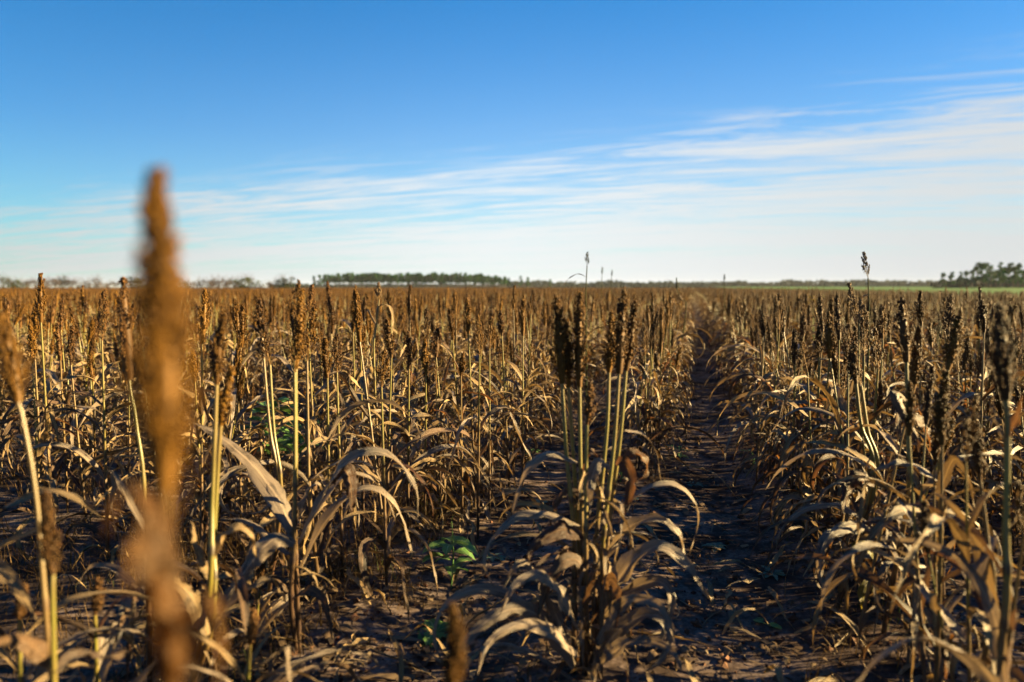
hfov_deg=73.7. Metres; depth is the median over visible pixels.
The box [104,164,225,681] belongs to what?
sorghum plant
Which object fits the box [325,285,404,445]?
sorghum plant
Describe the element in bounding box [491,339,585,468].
sorghum plant
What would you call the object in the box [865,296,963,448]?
sorghum plant
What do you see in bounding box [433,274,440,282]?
pine tree
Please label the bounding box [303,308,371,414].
sorghum plant
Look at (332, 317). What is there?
sorghum plant
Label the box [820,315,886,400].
sorghum plant
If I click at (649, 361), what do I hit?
sorghum plant
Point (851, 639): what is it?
soil crumbs
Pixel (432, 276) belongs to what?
pine tree
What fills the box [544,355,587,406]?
sorghum plant
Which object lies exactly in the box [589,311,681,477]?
sorghum plant
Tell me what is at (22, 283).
bush
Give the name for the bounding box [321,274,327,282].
pine tree
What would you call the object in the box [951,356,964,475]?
sorghum plant
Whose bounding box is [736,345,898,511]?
sorghum plant
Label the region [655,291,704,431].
sorghum plant
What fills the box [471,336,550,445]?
sorghum plant
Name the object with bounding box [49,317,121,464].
sorghum plant
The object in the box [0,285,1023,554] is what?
sorghum field
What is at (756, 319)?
sorghum plant
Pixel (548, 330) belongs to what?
sorghum plant
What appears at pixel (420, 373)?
sorghum plant
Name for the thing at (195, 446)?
sorghum plant
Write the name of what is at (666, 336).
sorghum plant
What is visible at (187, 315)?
sorghum plant
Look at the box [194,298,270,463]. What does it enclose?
sorghum plant
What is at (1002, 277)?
pine tree
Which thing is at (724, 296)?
sorghum plant
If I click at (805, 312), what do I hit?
sorghum plant
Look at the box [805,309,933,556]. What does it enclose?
sorghum plant
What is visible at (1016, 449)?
sorghum plant
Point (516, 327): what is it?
sorghum plant
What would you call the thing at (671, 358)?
sorghum plant
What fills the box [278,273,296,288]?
bush
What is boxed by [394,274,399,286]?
pine tree
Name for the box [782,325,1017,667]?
sorghum plant
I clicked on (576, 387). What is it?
sorghum plant
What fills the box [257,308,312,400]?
sorghum plant
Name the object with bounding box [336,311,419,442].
sorghum plant
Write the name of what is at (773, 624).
weed
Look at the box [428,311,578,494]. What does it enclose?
sorghum plant
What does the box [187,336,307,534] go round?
sorghum plant
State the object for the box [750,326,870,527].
sorghum plant
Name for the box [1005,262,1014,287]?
pine tree
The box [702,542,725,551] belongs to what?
weed
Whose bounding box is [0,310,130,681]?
sorghum plant
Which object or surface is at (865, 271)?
sorghum plant
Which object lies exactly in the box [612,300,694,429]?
sorghum plant
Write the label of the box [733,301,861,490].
sorghum plant
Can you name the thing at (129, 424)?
sorghum plant
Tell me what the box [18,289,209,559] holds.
sorghum plant
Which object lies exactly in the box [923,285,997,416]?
sorghum plant
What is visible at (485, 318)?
sorghum plant
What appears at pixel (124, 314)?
sorghum plant
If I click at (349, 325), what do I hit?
sorghum plant
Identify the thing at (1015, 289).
meadow
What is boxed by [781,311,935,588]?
sorghum plant
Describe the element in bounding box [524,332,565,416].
sorghum plant
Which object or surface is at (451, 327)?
sorghum plant
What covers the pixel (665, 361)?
sorghum plant
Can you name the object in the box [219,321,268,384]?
sorghum plant
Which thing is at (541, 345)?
sorghum plant
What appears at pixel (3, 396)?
sorghum plant
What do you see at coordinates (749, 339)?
sorghum plant
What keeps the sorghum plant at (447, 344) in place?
on the ground at (538, 477)
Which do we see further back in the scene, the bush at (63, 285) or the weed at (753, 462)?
the bush at (63, 285)
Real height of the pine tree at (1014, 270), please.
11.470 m
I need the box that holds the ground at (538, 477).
[0,287,1023,681]
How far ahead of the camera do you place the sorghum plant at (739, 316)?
6.79 m
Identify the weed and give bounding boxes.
[240,397,292,459]
[280,419,323,467]
[416,618,448,647]
[422,527,476,587]
[476,552,508,562]
[667,445,687,458]
[686,481,705,486]
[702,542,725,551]
[739,449,759,464]
[753,617,781,628]
[758,566,784,580]
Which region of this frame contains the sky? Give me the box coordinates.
[0,0,1023,286]
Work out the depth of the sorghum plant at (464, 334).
6.97 m
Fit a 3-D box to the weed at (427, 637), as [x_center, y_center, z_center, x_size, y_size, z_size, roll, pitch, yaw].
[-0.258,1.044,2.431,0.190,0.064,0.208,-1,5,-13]
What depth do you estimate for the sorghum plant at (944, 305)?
5.01 m
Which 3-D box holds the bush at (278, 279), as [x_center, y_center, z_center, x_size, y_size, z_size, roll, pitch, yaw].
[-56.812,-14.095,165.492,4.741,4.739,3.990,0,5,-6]
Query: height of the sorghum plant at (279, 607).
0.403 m
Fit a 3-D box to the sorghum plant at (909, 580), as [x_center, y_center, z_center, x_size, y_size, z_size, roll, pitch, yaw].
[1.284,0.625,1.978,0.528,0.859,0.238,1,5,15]
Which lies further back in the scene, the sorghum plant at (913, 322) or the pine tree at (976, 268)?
the pine tree at (976, 268)
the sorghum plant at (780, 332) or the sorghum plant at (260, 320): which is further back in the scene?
the sorghum plant at (780, 332)
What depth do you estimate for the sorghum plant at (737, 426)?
4.02 m
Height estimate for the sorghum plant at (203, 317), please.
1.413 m
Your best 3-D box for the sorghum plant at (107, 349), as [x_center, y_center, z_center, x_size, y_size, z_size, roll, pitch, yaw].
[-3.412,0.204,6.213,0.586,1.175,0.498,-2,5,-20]
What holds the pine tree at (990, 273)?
on the ground at (538, 477)
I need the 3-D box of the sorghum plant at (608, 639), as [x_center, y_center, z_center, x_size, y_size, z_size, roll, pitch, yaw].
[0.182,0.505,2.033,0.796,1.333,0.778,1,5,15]
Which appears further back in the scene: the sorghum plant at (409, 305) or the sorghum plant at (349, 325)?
the sorghum plant at (349, 325)
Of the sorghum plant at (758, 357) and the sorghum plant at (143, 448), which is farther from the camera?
the sorghum plant at (758, 357)
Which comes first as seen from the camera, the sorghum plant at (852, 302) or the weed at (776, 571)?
the weed at (776, 571)
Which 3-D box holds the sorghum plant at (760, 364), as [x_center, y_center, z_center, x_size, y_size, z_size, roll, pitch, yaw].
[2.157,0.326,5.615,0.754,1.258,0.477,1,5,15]
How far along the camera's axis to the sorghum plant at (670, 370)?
5.35 m
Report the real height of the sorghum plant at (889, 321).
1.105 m
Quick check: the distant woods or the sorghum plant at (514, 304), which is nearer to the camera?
the sorghum plant at (514, 304)
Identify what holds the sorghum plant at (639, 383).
on the ground at (538, 477)
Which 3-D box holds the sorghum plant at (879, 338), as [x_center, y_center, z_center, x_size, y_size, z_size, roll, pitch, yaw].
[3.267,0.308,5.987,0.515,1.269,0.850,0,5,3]
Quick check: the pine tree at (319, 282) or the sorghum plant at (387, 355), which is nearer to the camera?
the sorghum plant at (387, 355)
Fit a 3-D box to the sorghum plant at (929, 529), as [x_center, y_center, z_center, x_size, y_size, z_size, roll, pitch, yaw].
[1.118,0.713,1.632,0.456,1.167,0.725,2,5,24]
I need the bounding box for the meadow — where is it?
[726,287,1023,298]
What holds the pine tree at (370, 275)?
on the ground at (538, 477)
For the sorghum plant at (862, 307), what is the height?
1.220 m
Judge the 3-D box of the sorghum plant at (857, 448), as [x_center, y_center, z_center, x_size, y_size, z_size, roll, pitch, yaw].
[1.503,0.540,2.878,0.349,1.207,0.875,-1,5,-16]
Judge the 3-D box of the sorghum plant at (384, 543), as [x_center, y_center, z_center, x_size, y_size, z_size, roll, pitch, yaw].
[-0.433,0.505,2.797,0.598,0.962,0.688,3,5,32]
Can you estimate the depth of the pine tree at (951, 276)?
325.38 m
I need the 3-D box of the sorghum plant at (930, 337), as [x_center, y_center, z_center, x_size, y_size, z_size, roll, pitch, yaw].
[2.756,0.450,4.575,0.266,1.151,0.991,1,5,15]
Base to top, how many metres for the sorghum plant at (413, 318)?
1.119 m
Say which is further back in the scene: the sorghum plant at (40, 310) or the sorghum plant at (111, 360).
the sorghum plant at (111, 360)
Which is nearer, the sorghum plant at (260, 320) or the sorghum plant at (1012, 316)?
the sorghum plant at (260, 320)
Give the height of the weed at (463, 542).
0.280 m
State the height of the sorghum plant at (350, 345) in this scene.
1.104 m
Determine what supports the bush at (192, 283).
on the ground at (538, 477)
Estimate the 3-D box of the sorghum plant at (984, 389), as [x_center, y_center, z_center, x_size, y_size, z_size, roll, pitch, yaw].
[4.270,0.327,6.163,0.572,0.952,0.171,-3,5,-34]
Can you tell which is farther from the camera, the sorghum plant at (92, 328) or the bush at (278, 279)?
the bush at (278, 279)
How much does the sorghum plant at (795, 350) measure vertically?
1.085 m
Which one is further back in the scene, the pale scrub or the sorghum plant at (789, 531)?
the pale scrub
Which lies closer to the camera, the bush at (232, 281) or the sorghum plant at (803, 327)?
the sorghum plant at (803, 327)
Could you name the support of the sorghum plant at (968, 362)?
on the ground at (538, 477)
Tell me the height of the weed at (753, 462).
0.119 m
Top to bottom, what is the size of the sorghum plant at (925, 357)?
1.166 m
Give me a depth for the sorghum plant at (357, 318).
2.93 m
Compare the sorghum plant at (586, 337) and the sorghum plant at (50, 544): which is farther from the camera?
the sorghum plant at (586, 337)
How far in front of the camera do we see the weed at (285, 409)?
4.67 m
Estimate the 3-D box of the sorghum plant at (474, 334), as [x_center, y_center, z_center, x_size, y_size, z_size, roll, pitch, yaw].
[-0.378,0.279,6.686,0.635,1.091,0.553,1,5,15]
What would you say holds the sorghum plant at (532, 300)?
on the ground at (538, 477)
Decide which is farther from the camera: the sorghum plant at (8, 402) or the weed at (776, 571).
the sorghum plant at (8, 402)
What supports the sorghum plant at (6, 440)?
on the ground at (538, 477)
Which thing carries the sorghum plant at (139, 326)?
on the ground at (538, 477)
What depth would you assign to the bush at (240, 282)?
165.66 m
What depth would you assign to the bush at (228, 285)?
158.17 m
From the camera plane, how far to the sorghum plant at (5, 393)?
6.25 m
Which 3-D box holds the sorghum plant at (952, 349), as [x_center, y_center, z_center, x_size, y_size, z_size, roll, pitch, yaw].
[1.285,0.528,2.028,0.605,1.213,0.244,-1,5,-11]
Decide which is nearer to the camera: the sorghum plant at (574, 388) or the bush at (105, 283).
the sorghum plant at (574, 388)
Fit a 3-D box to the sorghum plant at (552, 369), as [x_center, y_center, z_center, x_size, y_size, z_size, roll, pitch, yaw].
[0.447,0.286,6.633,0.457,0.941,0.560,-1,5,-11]
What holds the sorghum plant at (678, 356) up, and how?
on the ground at (538, 477)
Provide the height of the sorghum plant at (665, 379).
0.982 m
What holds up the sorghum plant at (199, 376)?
on the ground at (538, 477)
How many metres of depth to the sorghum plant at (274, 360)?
6.89 m
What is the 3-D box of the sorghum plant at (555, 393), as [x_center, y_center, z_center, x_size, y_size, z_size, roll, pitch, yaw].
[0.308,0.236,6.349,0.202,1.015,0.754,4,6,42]
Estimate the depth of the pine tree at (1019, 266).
323.87 m
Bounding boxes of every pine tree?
[316,274,322,284]
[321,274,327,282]
[341,275,347,286]
[350,272,356,282]
[357,275,362,287]
[362,273,368,282]
[368,273,372,282]
[372,274,378,282]
[377,273,382,287]
[381,274,386,287]
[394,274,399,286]
[398,273,404,286]
[408,274,413,284]
[413,275,418,283]
[418,274,423,287]
[423,275,428,287]
[428,273,434,281]
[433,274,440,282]
[438,275,444,283]
[443,274,448,282]
[448,275,452,285]
[452,274,459,283]
[470,275,476,286]
[474,274,481,282]
[480,274,486,283]
[939,272,947,284]
[946,272,955,284]
[956,272,963,284]
[962,270,970,284]
[966,270,975,285]
[970,262,980,287]
[974,262,989,286]
[982,262,989,287]
[985,265,995,287]
[992,270,1000,287]
[995,262,1005,286]
[1001,266,1008,283]
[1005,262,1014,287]
[1008,266,1019,286]
[1011,263,1023,287]
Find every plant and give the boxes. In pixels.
[0,299,126,517]
[0,307,48,442]
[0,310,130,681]
[0,324,117,531]
[0,325,153,524]
[0,351,88,471]
[0,352,26,416]
[0,366,42,439]
[0,379,86,475]
[0,387,66,472]
[0,415,94,533]
[0,487,102,624]
[0,576,228,681]
[0,582,149,681]
[2,304,58,408]
[5,298,111,435]
[16,273,121,559]
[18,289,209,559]
[22,333,90,433]
[24,322,145,515]
[26,303,133,449]
[28,318,134,459]
[30,300,126,480]
[35,490,62,681]
[41,337,115,426]
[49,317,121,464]
[53,316,112,422]
[53,335,139,505]
[57,300,139,441]
[66,311,131,420]
[77,276,230,681]
[77,306,148,450]
[91,350,235,557]
[95,362,146,485]
[99,314,147,414]
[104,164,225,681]
[105,315,191,424]
[107,313,212,398]
[107,315,148,403]
[108,400,149,482]
[110,304,148,415]
[110,334,223,422]
[110,561,237,681]
[111,303,284,545]
[117,353,221,464]
[118,380,212,473]
[131,288,268,567]
[142,567,378,681]
[171,342,278,539]
[174,353,229,579]
[181,301,314,523]
[181,312,280,681]
[183,292,247,419]
[184,328,199,415]
[184,344,222,464]
[185,313,252,417]
[185,559,334,680]
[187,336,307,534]
[189,305,279,404]
[189,306,380,586]
[192,279,418,653]
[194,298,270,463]
[206,313,280,409]
[213,330,276,443]
[218,298,330,608]
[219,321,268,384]
[228,294,288,405]
[229,307,291,401]
[250,284,375,533]
[250,307,287,401]
[252,295,305,399]
[254,304,322,444]
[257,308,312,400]
[261,330,397,476]
[263,318,331,421]
[269,307,333,397]
[269,337,421,584]
[274,280,370,446]
[279,323,330,419]
[286,325,431,541]
[287,333,386,602]
[298,349,474,622]
[302,296,350,469]
[302,304,346,403]
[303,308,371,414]
[312,319,449,537]
[313,300,362,402]
[316,307,419,421]
[319,312,392,470]
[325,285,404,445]
[325,314,415,489]
[329,335,422,464]
[330,288,464,609]
[334,336,365,405]
[336,307,495,499]
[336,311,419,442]
[336,331,474,539]
[340,282,400,476]
[340,308,385,391]
[341,309,381,388]
[345,310,422,445]
[346,297,428,448]
[351,296,381,398]
[360,290,420,480]
[365,312,401,398]
[369,296,451,428]
[372,363,506,516]
[373,318,459,434]
[373,339,475,531]
[378,308,535,495]
[378,313,435,422]
[380,327,477,506]
[384,304,406,386]
[385,314,543,540]
[389,315,458,412]
[391,284,450,458]
[392,310,447,420]
[403,298,480,412]
[403,313,455,415]
[406,317,545,520]
[407,291,491,463]
[418,307,487,401]
[419,313,487,416]
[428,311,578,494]
[432,287,709,681]
[435,297,551,519]
[437,314,486,404]
[439,352,495,538]
[441,601,467,681]
[442,323,490,401]
[442,330,495,408]
[443,308,512,387]
[452,301,502,401]
[452,317,521,471]
[458,309,512,381]
[458,323,548,449]
[459,316,509,394]
[463,332,567,456]
[465,295,549,493]
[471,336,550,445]
[473,297,496,393]
[476,290,565,465]
[484,307,558,433]
[486,300,583,440]
[486,301,600,426]
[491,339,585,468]
[492,285,566,446]
[499,304,566,432]
[510,301,566,425]
[516,304,559,417]
[516,317,574,415]
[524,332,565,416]
[527,311,588,397]
[530,288,593,414]
[531,322,583,409]
[537,305,577,404]
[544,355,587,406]
[545,307,574,399]
[558,252,606,412]
[566,318,607,390]
[572,313,597,399]
[583,318,726,471]
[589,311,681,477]
[593,291,699,458]
[594,330,672,453]
[595,326,691,441]
[596,329,686,459]
[598,267,602,323]
[598,307,692,468]
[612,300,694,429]
[614,299,685,394]
[618,314,679,448]
[620,310,685,419]
[623,320,682,422]
[625,321,696,408]
[627,347,687,399]
[629,302,684,408]
[631,346,686,436]
[633,303,688,369]
[634,344,678,403]
[635,307,682,396]
[635,329,690,443]
[635,334,694,419]
[637,308,690,393]
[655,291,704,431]
[667,278,715,373]
[704,315,812,442]
[705,295,852,448]
[706,307,831,473]
[708,307,786,404]
[709,310,789,422]
[717,338,894,574]
[718,332,807,406]
[720,326,823,453]
[722,305,787,406]
[723,274,726,318]
[723,313,786,402]
[724,293,842,487]
[725,304,824,431]
[727,319,831,437]
[730,324,776,432]
[730,346,830,497]
[732,305,799,484]
[732,321,854,474]
[732,328,769,399]
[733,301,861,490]
[734,311,783,418]
[735,306,785,390]
[735,343,822,498]
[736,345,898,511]
[738,303,816,452]
[740,328,878,523]
[741,309,768,382]
[744,317,813,456]
[746,306,853,440]
[748,314,781,417]
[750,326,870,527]
[750,341,905,624]
[763,319,874,532]
[765,292,915,522]
[766,313,831,485]
[769,369,1023,681]
[770,337,931,543]
[771,323,913,596]
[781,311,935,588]
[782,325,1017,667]
[788,307,976,512]
[794,327,937,579]
[795,293,840,492]
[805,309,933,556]
[808,296,823,354]
[815,382,994,606]
[816,307,900,407]
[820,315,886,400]
[821,365,1023,668]
[822,319,899,394]
[823,317,904,439]
[825,314,885,386]
[830,300,904,413]
[834,282,877,524]
[836,302,903,429]
[841,310,904,428]
[842,315,917,422]
[849,297,931,656]
[849,299,899,520]
[852,298,903,412]
[853,429,1023,677]
[854,314,1001,666]
[857,251,890,469]
[857,302,1023,681]
[860,301,941,461]
[860,304,902,414]
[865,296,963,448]
[865,310,971,432]
[869,395,1023,681]
[870,314,928,451]
[876,340,950,424]
[879,297,992,446]
[879,343,968,459]
[883,290,948,507]
[894,323,963,466]
[902,302,1021,555]
[903,294,1013,487]
[913,346,1022,502]
[914,352,1023,496]
[918,299,1023,534]
[921,374,984,467]
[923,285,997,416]
[923,328,1021,404]
[926,327,1020,491]
[929,337,1023,503]
[939,321,1015,493]
[948,327,1023,519]
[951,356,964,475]
[952,383,1023,520]
[955,302,1017,406]
[955,376,1023,537]
[960,379,1023,537]
[961,385,1023,544]
[970,418,1023,681]
[977,332,986,414]
[1011,306,1023,429]
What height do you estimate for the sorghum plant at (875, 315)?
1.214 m
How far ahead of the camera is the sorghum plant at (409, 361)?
3.21 m
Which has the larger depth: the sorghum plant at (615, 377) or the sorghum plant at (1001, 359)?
the sorghum plant at (615, 377)
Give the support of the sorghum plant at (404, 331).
on the ground at (538, 477)
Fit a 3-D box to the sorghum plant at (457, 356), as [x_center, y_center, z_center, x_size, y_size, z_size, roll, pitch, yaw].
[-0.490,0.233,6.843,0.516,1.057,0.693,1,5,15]
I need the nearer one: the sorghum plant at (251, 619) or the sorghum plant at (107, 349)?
the sorghum plant at (251, 619)
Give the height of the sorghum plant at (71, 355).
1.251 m
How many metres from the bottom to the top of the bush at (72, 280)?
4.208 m
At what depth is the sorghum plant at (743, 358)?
5.07 m
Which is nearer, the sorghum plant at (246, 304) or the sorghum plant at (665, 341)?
the sorghum plant at (246, 304)
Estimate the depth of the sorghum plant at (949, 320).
3.20 m
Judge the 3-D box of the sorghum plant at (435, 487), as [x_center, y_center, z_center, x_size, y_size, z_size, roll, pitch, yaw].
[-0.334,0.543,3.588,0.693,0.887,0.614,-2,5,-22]
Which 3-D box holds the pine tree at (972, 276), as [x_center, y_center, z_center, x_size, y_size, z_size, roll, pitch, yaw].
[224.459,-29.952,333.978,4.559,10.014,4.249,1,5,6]
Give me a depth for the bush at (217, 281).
155.02 m
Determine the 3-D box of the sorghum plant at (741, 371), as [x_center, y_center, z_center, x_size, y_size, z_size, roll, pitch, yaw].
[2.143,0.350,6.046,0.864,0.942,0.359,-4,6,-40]
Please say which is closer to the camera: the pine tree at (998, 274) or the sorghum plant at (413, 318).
the sorghum plant at (413, 318)
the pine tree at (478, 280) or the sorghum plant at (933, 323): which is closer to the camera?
the sorghum plant at (933, 323)
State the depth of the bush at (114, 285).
175.44 m
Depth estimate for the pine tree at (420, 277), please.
499.12 m
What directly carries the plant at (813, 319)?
on the ground at (538, 477)
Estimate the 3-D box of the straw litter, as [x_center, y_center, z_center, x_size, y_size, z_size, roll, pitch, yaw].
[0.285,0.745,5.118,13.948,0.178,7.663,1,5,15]
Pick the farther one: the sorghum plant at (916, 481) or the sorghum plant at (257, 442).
the sorghum plant at (257, 442)
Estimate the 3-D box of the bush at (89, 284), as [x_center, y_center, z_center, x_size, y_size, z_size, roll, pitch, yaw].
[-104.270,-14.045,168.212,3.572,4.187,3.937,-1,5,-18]
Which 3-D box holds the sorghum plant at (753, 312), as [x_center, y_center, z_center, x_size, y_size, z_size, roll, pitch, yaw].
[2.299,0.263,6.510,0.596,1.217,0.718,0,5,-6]
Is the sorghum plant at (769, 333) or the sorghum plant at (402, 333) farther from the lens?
the sorghum plant at (402, 333)
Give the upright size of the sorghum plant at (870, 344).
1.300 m
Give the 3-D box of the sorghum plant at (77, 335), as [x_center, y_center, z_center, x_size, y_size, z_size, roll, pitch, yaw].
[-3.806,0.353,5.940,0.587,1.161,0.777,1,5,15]
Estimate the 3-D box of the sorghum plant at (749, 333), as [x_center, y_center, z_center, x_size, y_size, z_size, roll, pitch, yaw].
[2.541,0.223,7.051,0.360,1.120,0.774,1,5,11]
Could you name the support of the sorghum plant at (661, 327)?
on the ground at (538, 477)
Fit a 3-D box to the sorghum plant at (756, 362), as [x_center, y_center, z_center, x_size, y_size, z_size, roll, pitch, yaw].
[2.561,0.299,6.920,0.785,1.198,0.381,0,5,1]
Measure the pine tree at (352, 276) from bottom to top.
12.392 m
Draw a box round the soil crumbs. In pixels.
[155,385,1023,681]
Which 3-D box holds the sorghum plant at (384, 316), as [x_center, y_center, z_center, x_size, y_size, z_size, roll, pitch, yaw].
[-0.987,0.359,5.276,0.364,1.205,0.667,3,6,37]
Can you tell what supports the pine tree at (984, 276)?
on the ground at (538, 477)
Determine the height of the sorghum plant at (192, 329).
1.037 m
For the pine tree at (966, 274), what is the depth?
318.74 m
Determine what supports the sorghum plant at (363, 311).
on the ground at (538, 477)
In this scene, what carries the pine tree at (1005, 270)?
on the ground at (538, 477)
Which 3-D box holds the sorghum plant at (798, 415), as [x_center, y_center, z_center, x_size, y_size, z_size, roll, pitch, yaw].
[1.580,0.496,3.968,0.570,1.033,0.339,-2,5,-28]
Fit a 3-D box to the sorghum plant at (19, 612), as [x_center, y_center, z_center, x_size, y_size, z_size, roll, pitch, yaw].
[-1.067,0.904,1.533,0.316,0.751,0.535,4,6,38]
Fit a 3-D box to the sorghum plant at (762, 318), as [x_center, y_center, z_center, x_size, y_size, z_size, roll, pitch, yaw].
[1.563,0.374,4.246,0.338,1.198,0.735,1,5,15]
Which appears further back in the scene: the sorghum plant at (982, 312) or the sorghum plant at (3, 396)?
the sorghum plant at (3, 396)
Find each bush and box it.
[0,275,10,288]
[2,276,23,287]
[14,276,30,288]
[21,280,34,288]
[26,276,50,288]
[44,276,65,288]
[44,277,53,288]
[54,272,71,288]
[63,275,81,288]
[70,277,82,287]
[80,277,93,288]
[90,274,106,288]
[103,279,114,287]
[111,279,119,288]
[126,273,139,286]
[186,280,196,287]
[192,274,211,287]
[202,277,217,288]
[208,275,227,289]
[219,274,239,287]
[227,277,239,287]
[231,272,251,287]
[242,274,261,287]
[264,279,274,287]
[273,277,286,288]
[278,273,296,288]
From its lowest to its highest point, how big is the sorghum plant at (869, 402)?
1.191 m
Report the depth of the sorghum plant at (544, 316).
5.74 m
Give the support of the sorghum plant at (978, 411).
on the ground at (538, 477)
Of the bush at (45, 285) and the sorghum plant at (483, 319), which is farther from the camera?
the bush at (45, 285)
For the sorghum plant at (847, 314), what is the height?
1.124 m
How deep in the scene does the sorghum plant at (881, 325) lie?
3.40 m
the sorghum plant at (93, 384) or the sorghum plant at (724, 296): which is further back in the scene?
the sorghum plant at (724, 296)
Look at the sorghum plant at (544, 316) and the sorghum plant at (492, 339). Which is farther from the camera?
the sorghum plant at (544, 316)
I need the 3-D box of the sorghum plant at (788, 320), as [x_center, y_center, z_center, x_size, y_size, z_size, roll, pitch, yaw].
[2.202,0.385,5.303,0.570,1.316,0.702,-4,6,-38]
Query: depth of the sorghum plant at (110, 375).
5.16 m
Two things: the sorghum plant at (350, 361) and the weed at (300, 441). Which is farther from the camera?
the sorghum plant at (350, 361)
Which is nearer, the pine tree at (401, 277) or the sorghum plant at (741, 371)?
the sorghum plant at (741, 371)
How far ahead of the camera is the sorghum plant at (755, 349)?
4.75 m
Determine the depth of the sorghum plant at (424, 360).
3.40 m
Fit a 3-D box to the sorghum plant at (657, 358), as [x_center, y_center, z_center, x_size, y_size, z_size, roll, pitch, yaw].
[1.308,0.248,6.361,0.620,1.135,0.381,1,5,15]
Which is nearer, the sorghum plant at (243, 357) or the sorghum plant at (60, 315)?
the sorghum plant at (60, 315)
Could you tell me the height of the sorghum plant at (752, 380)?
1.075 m
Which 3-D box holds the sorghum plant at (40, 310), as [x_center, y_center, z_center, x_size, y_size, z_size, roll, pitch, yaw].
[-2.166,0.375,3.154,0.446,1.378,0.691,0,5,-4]
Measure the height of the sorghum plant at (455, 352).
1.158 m
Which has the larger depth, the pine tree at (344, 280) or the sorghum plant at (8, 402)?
the pine tree at (344, 280)
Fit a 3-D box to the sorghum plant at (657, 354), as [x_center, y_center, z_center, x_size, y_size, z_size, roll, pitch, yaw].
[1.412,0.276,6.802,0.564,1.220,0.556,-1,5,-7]
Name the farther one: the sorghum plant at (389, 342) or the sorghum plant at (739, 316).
the sorghum plant at (739, 316)
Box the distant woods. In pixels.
[272,279,1023,287]
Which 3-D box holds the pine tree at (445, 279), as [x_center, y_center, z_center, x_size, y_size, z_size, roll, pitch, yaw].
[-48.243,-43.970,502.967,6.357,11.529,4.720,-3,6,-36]
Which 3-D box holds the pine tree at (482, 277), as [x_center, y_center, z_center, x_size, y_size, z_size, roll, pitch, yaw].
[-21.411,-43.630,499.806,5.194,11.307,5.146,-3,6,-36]
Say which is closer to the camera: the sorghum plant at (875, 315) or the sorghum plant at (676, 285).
the sorghum plant at (875, 315)
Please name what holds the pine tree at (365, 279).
on the ground at (538, 477)
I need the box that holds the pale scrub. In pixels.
[423,285,551,287]
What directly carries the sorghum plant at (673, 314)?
on the ground at (538, 477)
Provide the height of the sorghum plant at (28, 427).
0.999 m
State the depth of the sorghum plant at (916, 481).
2.51 m
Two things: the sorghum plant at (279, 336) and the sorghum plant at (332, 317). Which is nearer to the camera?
the sorghum plant at (332, 317)
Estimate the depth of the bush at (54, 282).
161.97 m
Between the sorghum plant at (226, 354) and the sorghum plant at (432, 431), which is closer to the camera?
the sorghum plant at (432, 431)
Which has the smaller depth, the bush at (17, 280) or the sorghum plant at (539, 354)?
the sorghum plant at (539, 354)
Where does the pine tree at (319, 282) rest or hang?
on the ground at (538, 477)
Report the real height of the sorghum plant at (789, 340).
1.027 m
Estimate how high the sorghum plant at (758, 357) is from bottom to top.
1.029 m
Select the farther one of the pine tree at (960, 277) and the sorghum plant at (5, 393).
the pine tree at (960, 277)
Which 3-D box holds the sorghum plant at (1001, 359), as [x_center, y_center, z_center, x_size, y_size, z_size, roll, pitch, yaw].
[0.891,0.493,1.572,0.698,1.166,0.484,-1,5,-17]
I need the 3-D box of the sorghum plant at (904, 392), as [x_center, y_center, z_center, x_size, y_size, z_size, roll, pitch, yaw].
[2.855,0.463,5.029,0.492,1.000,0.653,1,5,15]
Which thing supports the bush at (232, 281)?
on the ground at (538, 477)
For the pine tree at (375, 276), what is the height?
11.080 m
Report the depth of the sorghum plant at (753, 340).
5.47 m
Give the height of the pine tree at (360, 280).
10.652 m
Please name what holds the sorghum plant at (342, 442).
on the ground at (538, 477)
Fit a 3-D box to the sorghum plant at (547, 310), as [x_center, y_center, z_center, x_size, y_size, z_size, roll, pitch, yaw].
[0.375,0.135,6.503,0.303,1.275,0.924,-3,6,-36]
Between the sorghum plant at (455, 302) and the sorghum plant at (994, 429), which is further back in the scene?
the sorghum plant at (455, 302)
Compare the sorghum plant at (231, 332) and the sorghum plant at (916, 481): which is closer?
the sorghum plant at (916, 481)
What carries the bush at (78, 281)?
on the ground at (538, 477)
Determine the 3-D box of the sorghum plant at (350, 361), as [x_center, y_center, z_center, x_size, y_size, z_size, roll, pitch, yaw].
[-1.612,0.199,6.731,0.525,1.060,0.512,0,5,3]
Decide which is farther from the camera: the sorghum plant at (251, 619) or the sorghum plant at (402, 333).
the sorghum plant at (402, 333)
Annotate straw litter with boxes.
[11,371,1023,681]
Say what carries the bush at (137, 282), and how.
on the ground at (538, 477)
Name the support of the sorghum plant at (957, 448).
on the ground at (538, 477)
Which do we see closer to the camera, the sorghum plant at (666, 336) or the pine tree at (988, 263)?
the sorghum plant at (666, 336)
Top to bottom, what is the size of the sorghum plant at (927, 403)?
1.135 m
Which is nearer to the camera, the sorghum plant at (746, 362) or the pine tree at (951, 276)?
the sorghum plant at (746, 362)
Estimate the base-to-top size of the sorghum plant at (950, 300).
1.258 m
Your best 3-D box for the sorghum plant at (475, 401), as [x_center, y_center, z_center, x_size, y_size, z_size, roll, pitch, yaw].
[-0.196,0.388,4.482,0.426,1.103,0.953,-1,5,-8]
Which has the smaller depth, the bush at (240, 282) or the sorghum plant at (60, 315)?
the sorghum plant at (60, 315)
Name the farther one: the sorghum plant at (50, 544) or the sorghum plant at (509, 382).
the sorghum plant at (509, 382)
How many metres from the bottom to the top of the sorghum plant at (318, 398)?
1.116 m
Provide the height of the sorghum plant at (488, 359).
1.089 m

